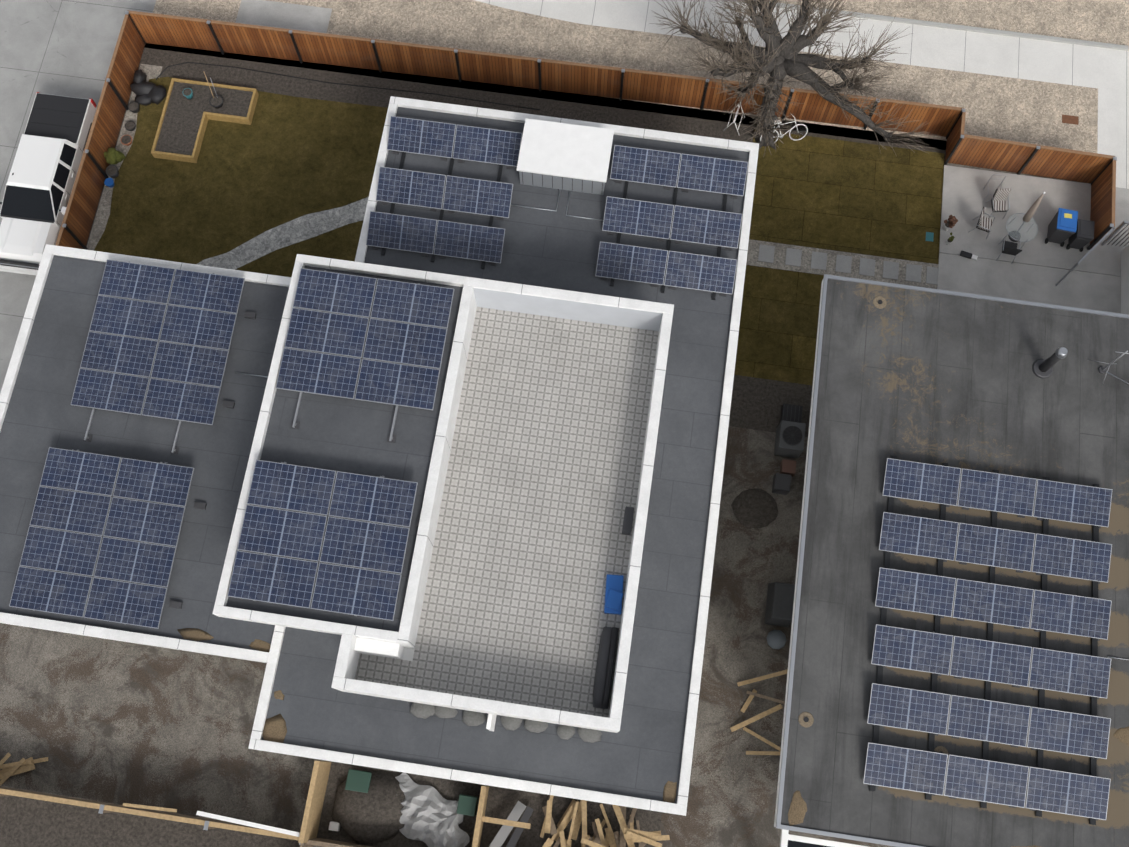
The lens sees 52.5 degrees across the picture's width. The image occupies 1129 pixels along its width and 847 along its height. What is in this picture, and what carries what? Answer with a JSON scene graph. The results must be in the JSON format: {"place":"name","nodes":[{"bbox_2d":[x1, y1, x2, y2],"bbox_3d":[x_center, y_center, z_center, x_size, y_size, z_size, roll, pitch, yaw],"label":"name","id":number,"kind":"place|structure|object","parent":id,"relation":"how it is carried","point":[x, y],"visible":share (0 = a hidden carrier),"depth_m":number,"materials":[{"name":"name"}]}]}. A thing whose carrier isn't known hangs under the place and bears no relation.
{"place":"outdoors","nodes":[
{"label":"outdoors","id":0,"kind":"place"},
{"bbox_2d":[0,0,155,392],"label":"concrete driveway","id":1,"kind":"structure","parent":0,"point":[61,47],"depth_m":42.78,"materials":[{"name":"grey concrete"}]},
{"bbox_2d":[0,92,96,275],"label":"pickup truck","id":2,"kind":"object","parent":1,"relation":"on","point":[45,165],"visible":0.83,"depth_m":39.41,"materials":[{"name":"white metal"}]},
{"bbox_2d":[94,77,387,276],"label":"lawn","id":3,"kind":"structure","parent":0,"point":[280,160],"depth_m":41.30,"materials":[{"name":"green plant"}]},
{"bbox_2d":[155,82,252,155],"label":"planter soil","id":4,"kind":"structure","parent":3,"relation":"on","point":[180,124],"depth_m":41.83,"materials":[{"name":"grey gravel"}]},
{"bbox_2d":[104,71,222,187],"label":"potted plants","id":5,"kind":"object","parent":4,"relation":"in","point":[216,101],"visible":1,"depth_m":41.67,"materials":[{"name":"grey"}]},
{"bbox_2d":[151,78,258,162],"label":"planter boards","id":6,"kind":"object","parent":3,"relation":"on","point":[206,116],"visible":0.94,"depth_m":41.73,"materials":[{"name":"brown wood"}]},
{"bbox_2d":[196,197,368,269],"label":"garden path","id":7,"kind":"structure","parent":0,"point":[303,228],"depth_m":40.71,"materials":[{"name":"grey gravel"}]},
{"bbox_2d":[226,266,462,631],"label":"flat roof","id":8,"kind":"structure","parent":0,"point":[340,434],"depth_m":28.27,"materials":[{"name":"grey concrete"}]},
{"bbox_2d":[0,107,748,803],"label":"flat roof","id":9,"kind":"structure","parent":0,"point":[638,755],"depth_m":31.02,"materials":[{"name":"grey concrete"}]},
{"bbox_2d":[9,259,256,628],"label":"solar panels","id":10,"kind":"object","parent":9,"relation":"on","point":[146,524],"depth_m":30.47,"materials":[{"name":"blue glass"}]},
{"bbox_2d":[0,96,758,815],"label":"house parapets","id":11,"kind":"object","parent":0,"point":[270,658],"visible":0.79,"depth_m":30.34,"materials":[{"name":"white paint"}]},
{"bbox_2d":[212,254,673,732],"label":"penthouse parapets","id":12,"kind":"object","parent":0,"point":[355,641],"visible":0.94,"depth_m":27.61,"materials":[{"name":"white paint"}]},
{"bbox_2d":[317,762,661,846],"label":"dirt ground","id":13,"kind":"structure","parent":0,"point":[501,803],"depth_m":35.01,"materials":[{"name":"soil"}]},
{"bbox_2d":[332,770,404,842],"bbox_3d":[-5.842,11.736,35.073,2.441,1.120,2.205,8,73,2],"label":"dirt mound","id":14,"kind":"object","parent":13,"relation":"on","point":[374,814],"visible":0.83,"depth_m":34.63,"materials":[{"name":"soil"}]},
{"bbox_2d":[328,769,478,830],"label":"green boxes","id":15,"kind":"object","parent":13,"relation":"on","point":[358,780],"visible":1,"depth_m":34.32,"materials":[{"name":"green plastic"}]},
{"bbox_2d":[395,772,462,840],"bbox_3d":[-4.398,11.788,34.692,2.573,0.459,1.650,25,75,7],"label":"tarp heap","id":16,"kind":"object","parent":13,"relation":"on","point":[425,809],"visible":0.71,"depth_m":34.73,"materials":[{"name":"white plastic"}]},
{"bbox_2d":[418,814,469,846],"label":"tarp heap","id":17,"kind":"object","parent":16,"relation":"on","point":[448,832],"visible":0.98,"depth_m":34.43,"materials":[{"name":"grey plastic"}]},
{"bbox_2d":[86,43,946,436],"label":"garden soil","id":18,"kind":"structure","parent":0,"point":[756,403],"depth_m":42.29,"materials":[{"name":"brown soil"}]},
{"bbox_2d":[55,14,144,249],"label":"fence","id":19,"kind":"object","parent":18,"relation":"on","point":[85,195],"visible":0.62,"depth_m":40.65,"materials":[{"name":"brown wood"}]},
{"bbox_2d":[87,64,162,250],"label":"gravel strip","id":20,"kind":"object","parent":18,"relation":"on","point":[104,206],"visible":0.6,"depth_m":41.25,"materials":[{"name":"grey gravel"}]},
{"bbox_2d":[104,147,124,164],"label":"conifer shrub","id":21,"kind":"object","parent":20,"relation":"on","point":[112,155],"visible":0.98,"depth_m":40.96,"materials":[{"name":"green plant"}]},
{"bbox_2d":[130,70,165,105],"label":"black bags","id":22,"kind":"object","parent":18,"relation":"on","point":[145,92],"visible":1,"depth_m":42.02,"materials":[{"name":"black plastic"}]},
{"bbox_2d":[156,62,539,109],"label":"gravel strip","id":23,"kind":"object","parent":18,"relation":"on","point":[342,84],"visible":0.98,"depth_m":42.47,"materials":[{"name":"grey gravel"}]},
{"bbox_2d":[723,102,744,134],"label":"white trestle","id":24,"kind":"object","parent":18,"relation":"on","point":[735,119],"visible":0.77,"depth_m":41.56,"materials":[{"name":"paint"}]},
{"bbox_2d":[734,265,823,384],"bbox_3d":[7.298,-3.464,39.708,3.900,0.001,4.150,8,73,2],"label":"turf strip","id":25,"kind":"object","parent":18,"relation":"on","point":[778,328],"visible":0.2,"depth_m":39.69,"materials":[{"name":"green plant"}]},
{"bbox_2d":[649,0,939,156],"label":"tree","id":26,"kind":"object","parent":18,"relation":"on","point":[827,17],"depth_m":37.66,"materials":[{"name":"plant"}]},
{"bbox_2d":[746,239,919,286],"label":"gravel band","id":27,"kind":"object","parent":18,"relation":"on","point":[779,255],"depth_m":40.39,"materials":[{"name":"grey gravel"}]},
{"bbox_2d":[758,244,937,284],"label":"stepping stones","id":28,"kind":"object","parent":27,"relation":"on","point":[843,264],"visible":0.85,"depth_m":40.33,"materials":[{"name":"grey concrete"}]},
{"bbox_2d":[918,262,937,288],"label":"patio gravel","id":29,"kind":"structure","parent":18,"relation":"on","point":[924,265],"depth_m":40.24,"materials":[{"name":"grey gravel"}]},
{"bbox_2d":[0,163,1090,846],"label":"ground","id":30,"kind":"structure","parent":0,"point":[110,721],"depth_m":35.87,"materials":[{"name":"brown soil"}]},
{"bbox_2d":[0,753,47,785],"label":"loose boards","id":31,"kind":"object","parent":30,"relation":"on","point":[11,769],"visible":1,"depth_m":35.26,"materials":[{"name":"brown wood"}]},
{"bbox_2d":[0,796,299,846],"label":"dirt strip","id":32,"kind":"object","parent":30,"relation":"on","point":[27,822],"depth_m":34.84,"materials":[{"name":"soil"}]},
{"bbox_2d":[0,761,330,846],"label":"yard fence","id":33,"kind":"object","parent":32,"relation":"on","point":[314,803],"visible":0.98,"depth_m":33.59,"materials":[{"name":"brown wood"}]},
{"bbox_2d":[306,785,669,846],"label":"lumber pile","id":34,"kind":"object","parent":30,"relation":"on","point":[629,835],"visible":0.92,"depth_m":34.32,"materials":[{"name":"brown wood"}]},
{"bbox_2d":[731,488,777,527],"bbox_3d":[6.288,2.807,37.855,1.512,0.438,1.463,35,76,10],"label":"dirt mound","id":35,"kind":"object","parent":30,"relation":"on","point":[754,508],"visible":0.79,"depth_m":37.68,"materials":[{"name":"soil"}]},
{"bbox_2d":[730,669,787,754],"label":"lumber planks","id":36,"kind":"object","parent":30,"relation":"on","point":[753,693],"visible":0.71,"depth_m":35.62,"materials":[{"name":"brown wood"}]},
{"bbox_2d":[765,582,794,649],"bbox_3d":[6.829,6.078,36.310,0.790,0.956,2.098,8,73,2],"label":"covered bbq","id":37,"kind":"object","parent":30,"relation":"on","point":[779,604],"visible":1,"depth_m":36.07,"materials":[{"name":"grey"}]},
{"bbox_2d":[772,403,802,494],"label":"crates","id":38,"kind":"object","parent":30,"relation":"on","point":[782,478],"visible":0.94,"depth_m":37.84,"materials":[{"name":"black plastic"}]},
{"bbox_2d":[774,420,805,458],"bbox_3d":[7.474,0.528,37.986,0.800,0.983,0.950,8,73,2],"label":"heat pump","id":39,"kind":"object","parent":30,"relation":"on","point":[789,438],"visible":1,"depth_m":37.58,"materials":[{"name":"grey metal"}]},
{"bbox_2d":[926,165,1128,313],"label":"patio slab","id":40,"kind":"structure","parent":30,"relation":"on","point":[1038,269],"depth_m":40.49,"materials":[{"name":"grey concrete"}]},
{"bbox_2d":[943,215,957,244],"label":"potted plants","id":41,"kind":"object","parent":40,"relation":"on","point":[952,221],"visible":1,"depth_m":40.17,"materials":[{"name":"plant"}]},
{"bbox_2d":[968,207,994,238],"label":"patio chair","id":42,"kind":"object","parent":40,"relation":"on","point":[984,223],"visible":1,"depth_m":40.21,"materials":[{"name":"white fabric"}]},
{"bbox_2d":[983,174,1006,199],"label":"chair","id":43,"kind":"object","parent":40,"relation":"on","point":[997,188],"visible":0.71,"depth_m":40.64,"materials":[{"name":"grey metal"}]},
{"bbox_2d":[985,188,1010,218],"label":"patio chair","id":44,"kind":"object","parent":40,"relation":"on","point":[998,200],"visible":0.96,"depth_m":40.40,"materials":[{"name":"white fabric"}]},
{"bbox_2d":[996,238,1021,263],"bbox_3d":[15.560,-6.137,39.951,0.579,1.030,0.685,13,73,4],"label":"patio chair","id":45,"kind":"object","parent":40,"relation":"on","point":[1009,248],"visible":0.96,"depth_m":39.98,"materials":[{"name":"black plastic"}]},
{"bbox_2d":[1002,213,1037,248],"bbox_3d":[15.967,-6.741,40.296,1.124,0.718,1.124,8,73,2],"label":"patio table","id":46,"kind":"object","parent":40,"relation":"on","point":[1030,228],"visible":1,"depth_m":39.96,"materials":[{"name":"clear glass"}]},
{"bbox_2d":[1008,192,1044,241],"bbox_3d":[15.993,-7.140,39.600,0.440,2.290,0.800,8,73,2],"label":"patio parasol","id":47,"kind":"object","parent":40,"relation":"on","point":[1029,214],"visible":0.88,"depth_m":39.52,"materials":[{"name":"beige fabric"}]},
{"bbox_2d":[1045,208,1077,246],"bbox_3d":[17.388,-6.854,40.098,0.666,1.150,0.868,12,73,4],"label":"blue wheelie bin","id":48,"kind":"object","parent":40,"relation":"on","point":[1061,229],"visible":1,"depth_m":39.67,"materials":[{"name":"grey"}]},
{"bbox_2d":[1064,213,1071,218],"bbox_3d":[17.412,-7.177,39.582,0.260,0.007,0.170,8,73,2],"label":"bin label","id":49,"kind":"object","parent":48,"relation":"on","point":[1066,215],"visible":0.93,"depth_m":39.58,"materials":[{"name":"yellow paper"}]},
{"bbox_2d":[1066,219,1094,251],"bbox_3d":[18.058,-6.573,40.096,0.597,0.990,0.770,8,73,2],"label":"trash bin","id":50,"kind":"object","parent":40,"relation":"on","point":[1081,237],"visible":1,"depth_m":39.70,"materials":[{"name":"grey plastic"}]},
{"bbox_2d":[1056,228,1113,285],"bbox_3d":[17.912,-5.726,39.471,1.950,1.800,0.050,-42,78,-12],"label":"gate leaf","id":51,"kind":"object","parent":40,"relation":"on","point":[1084,256],"visible":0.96,"depth_m":38.69,"materials":[{"name":"silver metal"}]},
{"bbox_2d":[1087,160,1115,249],"bbox_3d":[18.763,-7.670,40.026,0.180,1.875,2.730,9,73,3],"label":"patio fence","id":52,"kind":"object","parent":40,"relation":"on","point":[1103,198],"depth_m":39.83,"materials":[{"name":"brown wood"}]},
{"bbox_2d":[944,134,1116,184],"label":"patio fence","id":53,"kind":"object","parent":30,"relation":"on","point":[1018,158],"depth_m":40.44,"materials":[{"name":"brown wood"}]},
{"bbox_2d":[1101,220,1128,246],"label":"metal grate","id":54,"kind":"object","parent":30,"relation":"on","point":[1112,234],"visible":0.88,"depth_m":39.79,"materials":[{"name":"silver metal"}]},
{"bbox_2d":[1121,245,1128,314],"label":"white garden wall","id":55,"kind":"structure","parent":30,"relation":"on","point":[1125,281],"depth_m":39.80,"materials":[{"name":"white paint"}]},
{"bbox_3d":[16.071,5.314,33.701,17.000,6.380,13.500,8,73,2],"label":"house","id":56,"kind":"object","parent":30,"relation":"on","visible":0},
{"bbox_2d":[781,279,1128,846],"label":"flat roof","id":57,"kind":"structure","parent":56,"relation":"on","point":[928,377],"depth_m":30.81,"materials":[{"name":"grey concrete"}]},
{"bbox_2d":[178,628,1128,846],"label":"leaf piles","id":58,"kind":"object","parent":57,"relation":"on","point":[275,729],"visible":0.96,"depth_m":28.96,"materials":[{"name":"brown plant"}]},
{"bbox_2d":[234,189,1128,659],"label":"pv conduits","id":59,"kind":"object","parent":57,"relation":"on","point":[600,219],"visible":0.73,"depth_m":33.11,"materials":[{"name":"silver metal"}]},
{"bbox_2d":[798,296,948,754],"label":"roof drains","id":60,"kind":"structure","parent":57,"relation":"on","point":[805,719],"depth_m":29.24,"materials":[{"name":"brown metal"}]},
{"bbox_2d":[863,455,1112,824],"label":"solar panels","id":61,"kind":"structure","parent":57,"relation":"on","point":[986,720],"depth_m":29.50,"materials":[{"name":"blue glass"}]},
{"bbox_2d":[1032,347,1067,378],"bbox_3d":[13.369,-1.740,31.336,0.600,1.420,0.600,8,73,2],"label":"flue pipe","id":62,"kind":"object","parent":57,"relation":"on","point":[1042,368],"visible":1,"depth_m":31.71,"materials":[{"name":"grey metal"}]},
{"bbox_2d":[1090,350,1128,384],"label":"antenna mast","id":63,"kind":"object","parent":57,"relation":"on","point":[1102,370],"visible":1,"depth_m":31.74,"materials":[{"name":"silver metal"}]},
{"bbox_2d":[473,288,661,330],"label":"parapet wall","id":64,"kind":"structure","parent":0,"point":[571,310],"depth_m":29.78,"materials":[{"name":"white paint"}]},
{"bbox_2d":[144,0,1128,152],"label":"aggregate strip","id":65,"kind":"object","parent":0,"point":[1016,109],"depth_m":42.98,"materials":[{"name":"beige gravel"}]},
{"bbox_2d":[235,0,331,32],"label":"concrete slab","id":66,"kind":"structure","parent":65,"relation":"in","point":[284,15],"depth_m":43.38,"materials":[{"name":"grey concrete"}]},
{"bbox_2d":[125,10,965,138],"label":"fence","id":67,"kind":"object","parent":65,"relation":"on","point":[460,65],"visible":0.96,"depth_m":41.51,"materials":[{"name":"brown wood"}]},
{"bbox_2d":[945,112,965,160],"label":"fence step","id":68,"kind":"object","parent":67,"relation":"attached to","point":[957,132],"visible":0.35,"depth_m":40.64,"materials":[{"name":"brown wood"}]},
{"bbox_2d":[721,0,1128,50],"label":"kerb","id":69,"kind":"structure","parent":65,"relation":"on","point":[998,32],"depth_m":43.11,"materials":[{"name":"grey concrete"}]},
{"bbox_2d":[1062,114,1078,124],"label":"cover","id":70,"kind":"object","parent":65,"relation":"on","point":[1068,119],"visible":1,"depth_m":42.06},
{"bbox_2d":[774,278,823,826],"bbox_3d":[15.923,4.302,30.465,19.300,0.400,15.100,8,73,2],"label":"roof gutter","id":71,"kind":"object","parent":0,"point":[798,559],"depth_m":30.71,"materials":[{"name":"grey metal"}]},
{"bbox_2d":[776,274,1128,846],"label":"roof parapet","id":72,"kind":"structure","parent":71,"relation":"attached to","point":[794,638],"depth_m":30.95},
{"bbox_2d":[475,0,1128,91],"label":"sidewalk","id":73,"kind":"structure","parent":0,"point":[1017,57],"depth_m":43.03,"materials":[{"name":"grey concrete"}]},
{"bbox_2d":[780,829,867,846],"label":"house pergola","id":74,"kind":"object","parent":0,"point":[787,839],"visible":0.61,"depth_m":32.04,"materials":[{"name":"white paint"}]},
{"bbox_2d":[749,129,944,263],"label":"lawn","id":75,"kind":"structure","parent":0,"point":[841,195],"depth_m":41.13,"materials":[{"name":"green plant"}]},
{"bbox_2d":[760,113,807,140],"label":"bicycle","id":76,"kind":"object","parent":75,"relation":"on","point":[782,134],"visible":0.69,"depth_m":41.47,"materials":[{"name":"paint"}]},
{"bbox_2d":[960,250,977,260],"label":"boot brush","id":77,"kind":"object","parent":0,"point":[965,254],"visible":1,"depth_m":40.32,"materials":[{"name":"black plastic"}]},
{"bbox_2d":[1097,88,1128,188],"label":"gate path","id":78,"kind":"structure","parent":0,"point":[1113,122],"depth_m":41.94,"materials":[{"name":"grey concrete"}]},
{"bbox_3d":[-5.478,0.413,34.876,19.900,6.998,18.980,8,73,2],"label":"house","id":79,"kind":"object","parent":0,"visible":0},
{"bbox_2d":[402,647,414,660],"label":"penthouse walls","id":80,"kind":"structure","parent":79,"relation":"on","point":[408,653],"depth_m":27.85,"materials":[{"name":"white paint"}]},
{"bbox_2d":[227,268,455,620],"bbox_3d":[-5.152,0.332,28.056,4.360,0.479,8.522,8,73,2],"label":"solar array","id":81,"kind":"object","parent":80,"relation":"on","point":[338,588],"visible":1,"depth_m":27.50,"materials":[{"name":"blue glass"}]},
{"bbox_2d":[486,714,496,731],"bbox_3d":[-1.788,7.279,28.265,0.100,1.580,0.570,8,73,2],"label":"downspout","id":82,"kind":"object","parent":80,"relation":"attached to","point":[491,722],"visible":0.57,"depth_m":27.58,"materials":[{"name":"white paint"}]},
{"bbox_2d":[355,307,658,716],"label":"terrace tiles","id":83,"kind":"object","parent":80,"relation":"on","point":[531,547],"visible":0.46,"depth_m":28.86,"materials":[{"name":"beige tile"}]},
{"bbox_2d":[593,627,618,708],"bbox_3d":[0.970,5.870,27.550,0.410,0.429,1.920,8,73,2],"label":"bench","id":84,"kind":"object","parent":83,"relation":"on","point":[604,667],"visible":1,"depth_m":27.40,"materials":[{"name":"grey"}]},
{"bbox_2d":[604,506,633,614],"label":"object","id":85,"kind":"object","parent":83,"relation":"on","point":[613,594],"visible":1,"depth_m":28.09,"materials":[{"name":"blue plastic"}]},
{"bbox_2d":[410,702,601,742],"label":"roof sacks","id":86,"kind":"object","parent":79,"relation":"on","point":[469,718],"visible":0.83,"depth_m":28.84,"materials":[{"name":"grey fabric"}]},
{"bbox_2d":[366,116,747,299],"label":"solar panels","id":87,"kind":"object","parent":79,"relation":"on","point":[672,270],"visible":1,"depth_m":32.87,"materials":[{"name":"blue glass"}]},
{"bbox_2d":[516,118,613,194],"bbox_3d":[0.032,-7.701,33.200,2.580,0.940,1.680,8,73,2],"label":"rooftop box","id":88,"kind":"object","parent":79,"relation":"on","point":[564,156],"visible":1,"depth_m":32.79,"materials":[{"name":"white metal"}]}
]}

